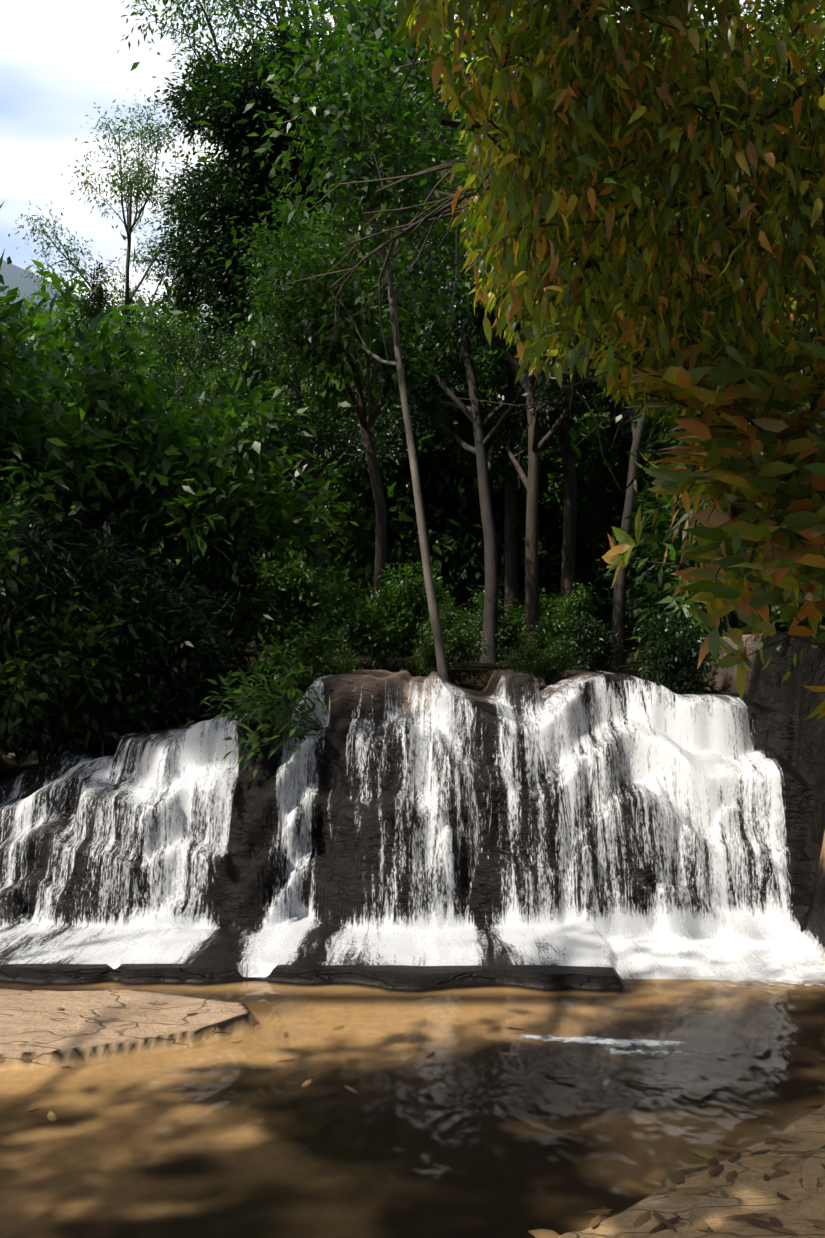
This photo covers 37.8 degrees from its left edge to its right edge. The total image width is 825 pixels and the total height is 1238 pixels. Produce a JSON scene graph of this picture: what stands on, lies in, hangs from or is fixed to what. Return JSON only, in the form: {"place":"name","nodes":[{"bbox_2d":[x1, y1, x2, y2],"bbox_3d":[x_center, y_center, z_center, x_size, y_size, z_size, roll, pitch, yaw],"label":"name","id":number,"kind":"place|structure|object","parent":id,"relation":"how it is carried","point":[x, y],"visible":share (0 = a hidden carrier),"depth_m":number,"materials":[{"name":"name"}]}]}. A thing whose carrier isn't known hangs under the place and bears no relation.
{"place":"outdoors","nodes":[
{"label":"outdoors","id":0,"kind":"place"},
{"bbox_2d":[0,629,824,1237],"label":"rock cliff","id":1,"kind":"structure","parent":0,"point":[84,1027],"depth_m":6.80,"materials":[{"name":"grey stone"}]},
{"bbox_2d":[0,436,50,639],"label":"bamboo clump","id":2,"kind":"object","parent":1,"relation":"on","point":[2,490],"visible":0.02,"depth_m":14.22,"materials":[{"name":"green plant"}]},
{"bbox_2d":[0,484,116,766],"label":"bush","id":3,"kind":"object","parent":1,"relation":"on","point":[16,603],"visible":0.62,"depth_m":11.43,"materials":[{"name":"green plant"}]},
{"bbox_2d":[0,446,180,772],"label":"bush","id":4,"kind":"object","parent":1,"relation":"on","point":[62,663],"visible":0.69,"depth_m":11.56,"materials":[{"name":"green plant"}]},
{"bbox_2d":[8,506,271,756],"bbox_3d":[-3.156,0.376,12.662,3.131,2.969,2.805,-1,-2,17],"label":"bush","id":5,"kind":"object","parent":1,"relation":"on","point":[115,581],"visible":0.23,"depth_m":12.05,"materials":[{"name":"green plant"}]},
{"bbox_2d":[102,560,252,749],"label":"bush","id":6,"kind":"object","parent":1,"relation":"on","point":[171,673],"visible":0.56,"depth_m":12.11,"materials":[{"name":"green plant"}]},
{"bbox_2d":[185,632,337,777],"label":"bush","id":7,"kind":"object","parent":1,"relation":"on","point":[250,710],"visible":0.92,"depth_m":10.10,"materials":[{"name":"green plant"}]},
{"bbox_2d":[277,605,375,693],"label":"bush","id":8,"kind":"object","parent":1,"relation":"on","point":[306,658],"visible":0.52,"depth_m":12.76,"materials":[{"name":"green plant"}]},
{"bbox_2d":[0,671,824,979],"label":"waterfalls","id":9,"kind":"object","parent":1,"relation":"on","point":[694,741],"visible":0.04,"depth_m":9.36,"materials":[{"name":"white liquid"}]},
{"bbox_2d":[0,706,824,975],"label":"waterfalls","id":10,"kind":"object","parent":1,"relation":"on","point":[728,936],"visible":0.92,"depth_m":8.98,"materials":[{"name":"white liquid"}]},
{"bbox_2d":[27,1007,824,1237],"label":"fallen leaves","id":11,"kind":"object","parent":1,"relation":"on","point":[772,1221],"visible":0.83,"depth_m":4.65,"materials":[{"name":"brown plant"}]},
{"bbox_2d":[406,585,497,676],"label":"bush","id":12,"kind":"object","parent":1,"relation":"on","point":[454,643],"visible":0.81,"depth_m":14.41,"materials":[{"name":"green plant"}]},
{"bbox_2d":[494,611,580,688],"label":"bush","id":13,"kind":"object","parent":1,"relation":"on","point":[551,667],"visible":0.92,"depth_m":12.57,"materials":[{"name":"green plant"}]},
{"bbox_2d":[553,603,625,673],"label":"bush","id":14,"kind":"object","parent":1,"relation":"on","point":[593,641],"visible":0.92,"depth_m":14.32,"materials":[{"name":"green plant"}]},
{"bbox_2d":[627,601,727,694],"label":"bush","id":15,"kind":"object","parent":1,"relation":"on","point":[673,662],"visible":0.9,"depth_m":12.33,"materials":[{"name":"green plant"}]},
{"bbox_2d":[600,288,796,665],"bbox_3d":[4.103,-1.673,14.430,3.683,4.703,4.337,0,-2,0],"label":"bush","id":16,"kind":"object","parent":1,"relation":"on","point":[675,547],"depth_m":14.61,"materials":[{"name":"green plant"}]},
{"bbox_2d":[579,180,824,630],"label":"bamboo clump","id":17,"kind":"object","parent":1,"relation":"on","point":[685,516],"depth_m":11.83,"materials":[{"name":"green plant"}]},
{"bbox_2d":[642,259,824,659],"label":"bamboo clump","id":18,"kind":"object","parent":1,"relation":"on","point":[815,333],"depth_m":10.31,"materials":[{"name":"green plant"}]},
{"bbox_2d":[671,370,824,647],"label":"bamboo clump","id":19,"kind":"object","parent":1,"relation":"on","point":[815,636],"depth_m":9.46,"materials":[{"name":"green plant"}]},
{"bbox_2d":[681,373,824,654],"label":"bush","id":20,"kind":"object","parent":1,"relation":"on","point":[772,617],"visible":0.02,"depth_m":11.12,"materials":[{"name":"green plant"}]},
{"bbox_2d":[0,0,824,329],"bbox_3d":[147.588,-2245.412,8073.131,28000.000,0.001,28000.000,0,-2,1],"label":"sky","id":21,"kind":"structure","parent":0,"point":[64,64],"depth_m":5556.66,"materials":[{"name":"white"}]},
{"bbox_2d":[0,972,824,1237],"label":"water pool","id":22,"kind":"structure","parent":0,"point":[585,1039],"depth_m":6.02,"materials":[{"name":"brown liquid"}]},
{"bbox_2d":[0,260,824,749],"bbox_3d":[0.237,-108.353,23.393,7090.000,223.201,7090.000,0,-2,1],"label":"ground","id":23,"kind":"structure","parent":0,"point":[474,676],"depth_m":19.75,"materials":[{"name":"green plant"}]},
{"bbox_2d":[0,301,67,425],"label":"broad tree","id":24,"kind":"object","parent":23,"relation":"on","point":[3,318],"visible":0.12,"depth_m":22.93,"materials":[{"name":"green plant"}]},
{"bbox_2d":[0,450,81,571],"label":"bush","id":25,"kind":"object","parent":23,"relation":"on","point":[72,512],"visible":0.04,"depth_m":13.76,"materials":[{"name":"green plant"}]},
{"bbox_2d":[6,287,100,363],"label":"broad tree","id":26,"kind":"object","parent":23,"relation":"on","point":[56,323],"depth_m":37.79,"materials":[{"name":"green plant"}]},
{"bbox_2d":[0,201,183,606],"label":"bush","id":27,"kind":"object","parent":23,"relation":"on","point":[22,427],"visible":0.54,"depth_m":14.54,"materials":[{"name":"green plant"}]},
{"bbox_2d":[17,253,189,432],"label":"broad tree","id":28,"kind":"object","parent":23,"relation":"on","point":[91,309],"visible":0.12,"depth_m":27.24,"materials":[{"name":"green plant"}]},
{"bbox_2d":[8,89,205,339],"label":"feathery tree","id":29,"kind":"object","parent":23,"relation":"on","point":[130,183],"visible":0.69,"depth_m":41.28,"materials":[{"name":"green plant"}]},
{"bbox_2d":[0,233,237,427],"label":"broad tree","id":30,"kind":"object","parent":23,"relation":"on","point":[44,319],"visible":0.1,"depth_m":31.67,"materials":[{"name":"green plant"}]},
{"bbox_2d":[113,291,168,356],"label":"broad tree","id":31,"kind":"object","parent":23,"relation":"on","point":[136,323],"visible":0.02,"depth_m":50.02,"materials":[{"name":"green plant"}]},
{"bbox_2d":[18,423,293,685],"bbox_3d":[-3.411,-0.780,16.061,3.478,3.419,3.800,0,-2,-10],"label":"bush","id":32,"kind":"object","parent":23,"relation":"on","point":[213,578],"visible":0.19,"depth_m":14.99,"materials":[{"name":"green plant"}]},
{"bbox_2d":[106,274,206,346],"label":"broad tree","id":33,"kind":"object","parent":23,"relation":"on","point":[123,300],"visible":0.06,"depth_m":73.55,"materials":[{"name":"green plant"}]},
{"bbox_2d":[100,336,241,468],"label":"broad tree","id":34,"kind":"object","parent":23,"relation":"on","point":[181,373],"visible":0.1,"depth_m":28.26,"materials":[{"name":"green plant"}]},
{"bbox_2d":[22,305,358,667],"bbox_3d":[-3.189,-1.423,16.151,4.830,5.238,4.102,-1,-2,21],"label":"bush","id":35,"kind":"object","parent":23,"relation":"on","point":[170,449],"visible":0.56,"depth_m":15.14,"materials":[{"name":"green plant"}]},
{"bbox_2d":[155,384,237,471],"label":"bush","id":36,"kind":"object","parent":23,"relation":"on","point":[177,408],"depth_m":27.05,"materials":[{"name":"green plant"}]},
{"bbox_2d":[104,297,303,469],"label":"broad tree","id":37,"kind":"object","parent":23,"relation":"on","point":[185,344],"visible":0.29,"depth_m":23.71,"materials":[{"name":"green plant"}]},
{"bbox_2d":[132,255,291,388],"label":"broad tree","id":38,"kind":"object","parent":23,"relation":"on","point":[174,307],"visible":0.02,"depth_m":47.23,"materials":[{"name":"green plant"}]},
{"bbox_2d":[171,322,307,398],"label":"broad tree","id":39,"kind":"object","parent":23,"relation":"on","point":[199,334],"depth_m":60.79,"materials":[{"name":"green plant"}]},
{"bbox_2d":[151,351,337,552],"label":"bush","id":40,"kind":"object","parent":23,"relation":"on","point":[310,406],"depth_m":42.47,"materials":[{"name":"green plant"}]},
{"bbox_2d":[135,0,360,366],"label":"tree","id":41,"kind":"object","parent":23,"relation":"on","point":[221,193],"visible":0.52,"depth_m":32.99,"materials":[{"name":"green plant"}]},
{"bbox_2d":[225,396,273,646],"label":"broad tree","id":42,"kind":"object","parent":23,"relation":"on","point":[254,644],"depth_m":29.37,"materials":[{"name":"green plant"}]},
{"bbox_2d":[117,0,399,566],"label":"feathery tree","id":43,"kind":"object","parent":23,"relation":"on","point":[212,9],"visible":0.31,"depth_m":48.61,"materials":[{"name":"green plant"}]},
{"bbox_2d":[173,294,351,472],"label":"broad tree","id":44,"kind":"object","parent":23,"relation":"on","point":[209,321],"visible":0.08,"depth_m":39.91,"materials":[{"name":"green plant"}]},
{"bbox_2d":[201,387,345,640],"bbox_3d":[-5.289,-2.538,32.719,7.912,8.600,7.335,-1,-2,38],"label":"bush","id":45,"kind":"object","parent":23,"relation":"on","point":[306,549],"depth_m":32.58,"materials":[{"name":"green plant"}]},
{"bbox_2d":[233,536,356,682],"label":"bush","id":46,"kind":"object","parent":23,"relation":"on","point":[308,591],"visible":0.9,"depth_m":14.88,"materials":[{"name":"green plant"}]},
{"bbox_2d":[253,570,348,668],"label":"bush","id":47,"kind":"object","parent":23,"relation":"on","point":[309,635],"visible":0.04,"depth_m":15.56,"materials":[{"name":"green plant"}]},
{"bbox_2d":[174,231,440,654],"bbox_3d":[-2.186,-3.785,25.904,5.768,9.455,4.334,0,-2,3],"label":"broad tree","id":48,"kind":"object","parent":23,"relation":"on","point":[350,450],"visible":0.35,"depth_m":25.18,"materials":[{"name":"green plant"}]},
{"bbox_2d":[172,0,447,170],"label":"feathery tree","id":49,"kind":"object","parent":23,"relation":"on","point":[249,32],"visible":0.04,"depth_m":64.96,"materials":[{"name":"green plant"}]},
{"bbox_2d":[294,371,341,623],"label":"broad tree","id":50,"kind":"object","parent":23,"relation":"on","point":[316,426],"depth_m":55.99,"materials":[{"name":"green plant"}]},
{"bbox_2d":[322,598,347,657],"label":"bush","id":51,"kind":"object","parent":23,"relation":"on","point":[335,617],"visible":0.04,"depth_m":22.57,"materials":[{"name":"green plant"}]},
{"bbox_2d":[130,0,554,682],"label":"tree","id":52,"kind":"object","parent":23,"relation":"on","point":[394,148],"visible":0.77,"depth_m":13.71,"materials":[{"name":"green plant"}]},
{"bbox_2d":[227,174,459,666],"bbox_3d":[-1.002,-2.831,17.515,3.594,7.352,4.703,1,-2,-16],"label":"broad tree","id":53,"kind":"object","parent":23,"relation":"on","point":[412,370],"visible":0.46,"depth_m":17.46,"materials":[{"name":"green plant"}]},
{"bbox_2d":[338,621,361,653],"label":"bush","id":54,"kind":"object","parent":23,"relation":"on","point":[355,647],"visible":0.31,"depth_m":26.70,"materials":[{"name":"green plant"}]},
{"bbox_2d":[290,410,435,599],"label":"broad tree","id":55,"kind":"object","parent":23,"relation":"on","point":[333,501],"visible":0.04,"depth_m":28.95,"materials":[{"name":"green plant"}]},
{"bbox_2d":[260,67,498,614],"bbox_3d":[0.364,-6.096,28.325,6.914,14.009,8.259,1,-2,-19],"label":"broad tree","id":56,"kind":"object","parent":23,"relation":"on","point":[450,335],"depth_m":28.06,"materials":[{"name":"green plant"}]},
{"bbox_2d":[361,640,417,656],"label":"bush","id":57,"kind":"object","parent":23,"relation":"on","point":[405,651],"depth_m":24.61,"materials":[{"name":"green plant"}]},
{"bbox_2d":[335,551,457,676],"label":"bush","id":58,"kind":"object","parent":23,"relation":"on","point":[394,614],"visible":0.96,"depth_m":15.09,"materials":[{"name":"green plant"}]},
{"bbox_2d":[248,320,547,649],"bbox_3d":[-0.347,-3.356,29.713,7.868,10.049,9.265,0,-2,-10],"label":"bush","id":59,"kind":"object","parent":23,"relation":"on","point":[437,475],"visible":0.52,"depth_m":27.95,"materials":[{"name":"green plant"}]},
{"bbox_2d":[273,0,535,374],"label":"broad tree","id":60,"kind":"object","parent":23,"relation":"on","point":[356,209],"depth_m":41.03,"materials":[{"name":"green plant"}]},
{"bbox_2d":[332,503,495,642],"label":"bush","id":61,"kind":"object","parent":23,"relation":"on","point":[440,575],"depth_m":31.08,"materials":[{"name":"green plant"}]},
{"bbox_2d":[394,614,443,654],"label":"bush","id":62,"kind":"object","parent":23,"relation":"on","point":[415,645],"depth_m":24.41,"materials":[{"name":"green plant"}]},
{"bbox_2d":[378,33,487,371],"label":"broad tree","id":63,"kind":"object","parent":23,"relation":"on","point":[413,115],"depth_m":43.40,"materials":[{"name":"green plant"}]},
{"bbox_2d":[269,0,639,238],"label":"broad tree","id":64,"kind":"object","parent":23,"relation":"on","point":[344,20],"depth_m":32.30,"materials":[{"name":"green plant"}]},
{"bbox_2d":[298,0,611,95],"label":"feathery tree","id":65,"kind":"object","parent":23,"relation":"on","point":[610,14],"depth_m":55.01,"materials":[{"name":"green plant"}]},
{"bbox_2d":[324,112,608,662],"bbox_3d":[1.311,-4.480,23.031,6.682,10.953,5.020,-1,-2,17],"label":"broad tree","id":66,"kind":"object","parent":23,"relation":"on","point":[476,451],"visible":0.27,"depth_m":22.41,"materials":[{"name":"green plant"}]},
{"bbox_2d":[439,323,494,373],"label":"broad tree","id":67,"kind":"object","parent":23,"relation":"on","point":[484,343],"depth_m":36.98,"materials":[{"name":"green plant"}]},
{"bbox_2d":[444,570,524,658],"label":"bush","id":68,"kind":"object","parent":23,"relation":"on","point":[510,624],"visible":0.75,"depth_m":23.68,"materials":[{"name":"green plant"}]},
{"bbox_2d":[402,472,597,649],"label":"bush","id":69,"kind":"object","parent":23,"relation":"on","point":[468,573],"visible":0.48,"depth_m":27.51,"materials":[{"name":"green plant"}]},
{"bbox_2d":[414,112,627,607],"bbox_3d":[2.286,-4.388,22.689,5.280,10.801,6.910,1,-2,-20],"label":"broad tree","id":70,"kind":"object","parent":23,"relation":"on","point":[569,538],"visible":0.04,"depth_m":23.05,"materials":[{"name":"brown plant"}]},
{"bbox_2d":[403,9,673,656],"bbox_3d":[2.674,-5.395,23.386,6.274,12.742,7.470,-2,-2,41],"label":"broad tree","id":71,"kind":"object","parent":23,"relation":"on","point":[511,566],"depth_m":24.70,"materials":[{"name":"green plant"}]},
{"bbox_2d":[406,182,671,662],"bbox_3d":[1.988,-3.575,21.606,4.466,9.049,5.335,1,-2,-33],"label":"broad tree","id":72,"kind":"object","parent":23,"relation":"on","point":[534,448],"visible":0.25,"depth_m":20.91,"materials":[{"name":"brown plant"}]},
{"bbox_2d":[276,0,824,682],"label":"tree","id":73,"kind":"object","parent":23,"relation":"on","point":[590,72],"visible":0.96,"depth_m":5.18,"materials":[{"name":"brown plant"}]},
{"bbox_2d":[633,308,824,602],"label":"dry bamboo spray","id":74,"kind":"object","parent":73,"relation":"attached to","point":[692,517],"visible":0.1,"depth_m":7.89,"materials":[{"name":"green plant"}]},
{"bbox_2d":[488,437,613,592],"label":"broad tree","id":75,"kind":"object","parent":23,"relation":"on","point":[518,509],"depth_m":30.67,"materials":[{"name":"green plant"}]},
{"bbox_2d":[497,481,608,636],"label":"bush","id":76,"kind":"object","parent":23,"relation":"on","point":[594,567],"depth_m":34.06,"materials":[{"name":"green plant"}]},
{"bbox_2d":[516,574,604,653],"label":"bush","id":77,"kind":"object","parent":23,"relation":"on","point":[554,608],"visible":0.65,"depth_m":22.74,"materials":[{"name":"green plant"}]},
{"bbox_2d":[440,330,683,632],"bbox_3d":[4.292,-4.162,30.634,8.620,11.009,10.151,2,-3,-44],"label":"bush","id":78,"kind":"object","parent":23,"relation":"on","point":[547,496],"visible":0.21,"depth_m":28.91,"materials":[{"name":"green plant"}]},
{"bbox_2d":[544,398,670,642],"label":"broad tree","id":79,"kind":"object","parent":23,"relation":"on","point":[585,476],"visible":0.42,"depth_m":25.26,"materials":[{"name":"green plant"}]},
{"bbox_2d":[476,0,763,38],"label":"feathery tree","id":80,"kind":"object","parent":23,"relation":"on","point":[740,6],"depth_m":55.59,"materials":[{"name":"green plant"}]},
{"bbox_2d":[577,418,673,631],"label":"bush","id":81,"kind":"object","parent":23,"relation":"on","point":[607,529],"visible":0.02,"depth_m":25.37,"materials":[{"name":"green plant"}]},
{"bbox_2d":[591,91,700,600],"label":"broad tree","id":82,"kind":"object","parent":23,"relation":"on","point":[601,563],"depth_m":47.37,"materials":[{"name":"green plant"}]},
{"bbox_2d":[497,116,814,442],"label":"broad tree","id":83,"kind":"object","parent":23,"relation":"on","point":[612,405],"visible":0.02,"depth_m":24.11,"materials":[{"name":"green plant"}]},
{"bbox_2d":[600,10,717,255],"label":"broad tree","id":84,"kind":"object","parent":23,"relation":"on","point":[712,32],"depth_m":30.93,"materials":[{"name":"green plant"}]},
{"bbox_2d":[598,449,734,652],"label":"bush","id":85,"kind":"object","parent":23,"relation":"on","point":[644,602],"visible":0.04,"depth_m":20.80,"materials":[{"name":"green plant"}]},
{"bbox_2d":[567,83,822,665],"bbox_3d":[4.659,-3.726,19.593,4.596,9.334,5.472,0,-2,-11],"label":"broad tree","id":86,"kind":"object","parent":23,"relation":"on","point":[620,583],"depth_m":19.79,"materials":[{"name":"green plant"}]},
{"bbox_2d":[615,475,787,638],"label":"bush","id":87,"kind":"object","parent":23,"relation":"on","point":[666,578],"visible":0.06,"depth_m":16.64,"materials":[{"name":"green plant"}]},
{"bbox_2d":[613,0,810,219],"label":"broad tree","id":88,"kind":"object","parent":23,"relation":"on","point":[770,26],"visible":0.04,"depth_m":42.15,"materials":[{"name":"green plant"}]},
{"bbox_2d":[678,227,822,619],"bbox_3d":[6.471,-2.496,14.149,5.911,5.318,5.410,-1,-2,32],"label":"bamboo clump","id":89,"kind":"object","parent":23,"relation":"on","point":[683,508],"depth_m":13.63,"materials":[{"name":"green plant"}]},
{"bbox_2d":[708,95,824,294],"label":"broad tree","id":90,"kind":"object","parent":23,"relation":"on","point":[739,230],"depth_m":21.16,"materials":[{"name":"green plant"}]},
{"bbox_2d":[741,0,824,78],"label":"broad tree","id":91,"kind":"object","parent":23,"relation":"on","point":[774,4],"depth_m":51.76,"materials":[{"name":"green plant"}]},
{"bbox_2d":[743,10,822,82],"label":"broad tree","id":92,"kind":"object","parent":23,"relation":"on","point":[766,65],"depth_m":55.35,"materials":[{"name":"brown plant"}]},
{"bbox_2d":[754,0,824,136],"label":"broad tree","id":93,"kind":"object","parent":23,"relation":"on","point":[808,42],"visible":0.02,"depth_m":44.22,"materials":[{"name":"green plant"}]},
{"bbox_2d":[782,39,824,94],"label":"broad tree","id":94,"kind":"object","parent":23,"relation":"on","point":[816,65],"depth_m":43.60,"materials":[{"name":"green plant"}]},
{"bbox_2d":[602,294,824,719],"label":"yellow shrub","id":95,"kind":"object","parent":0,"point":[758,483],"depth_m":5.80,"materials":[{"name":"plant"}]}
]}

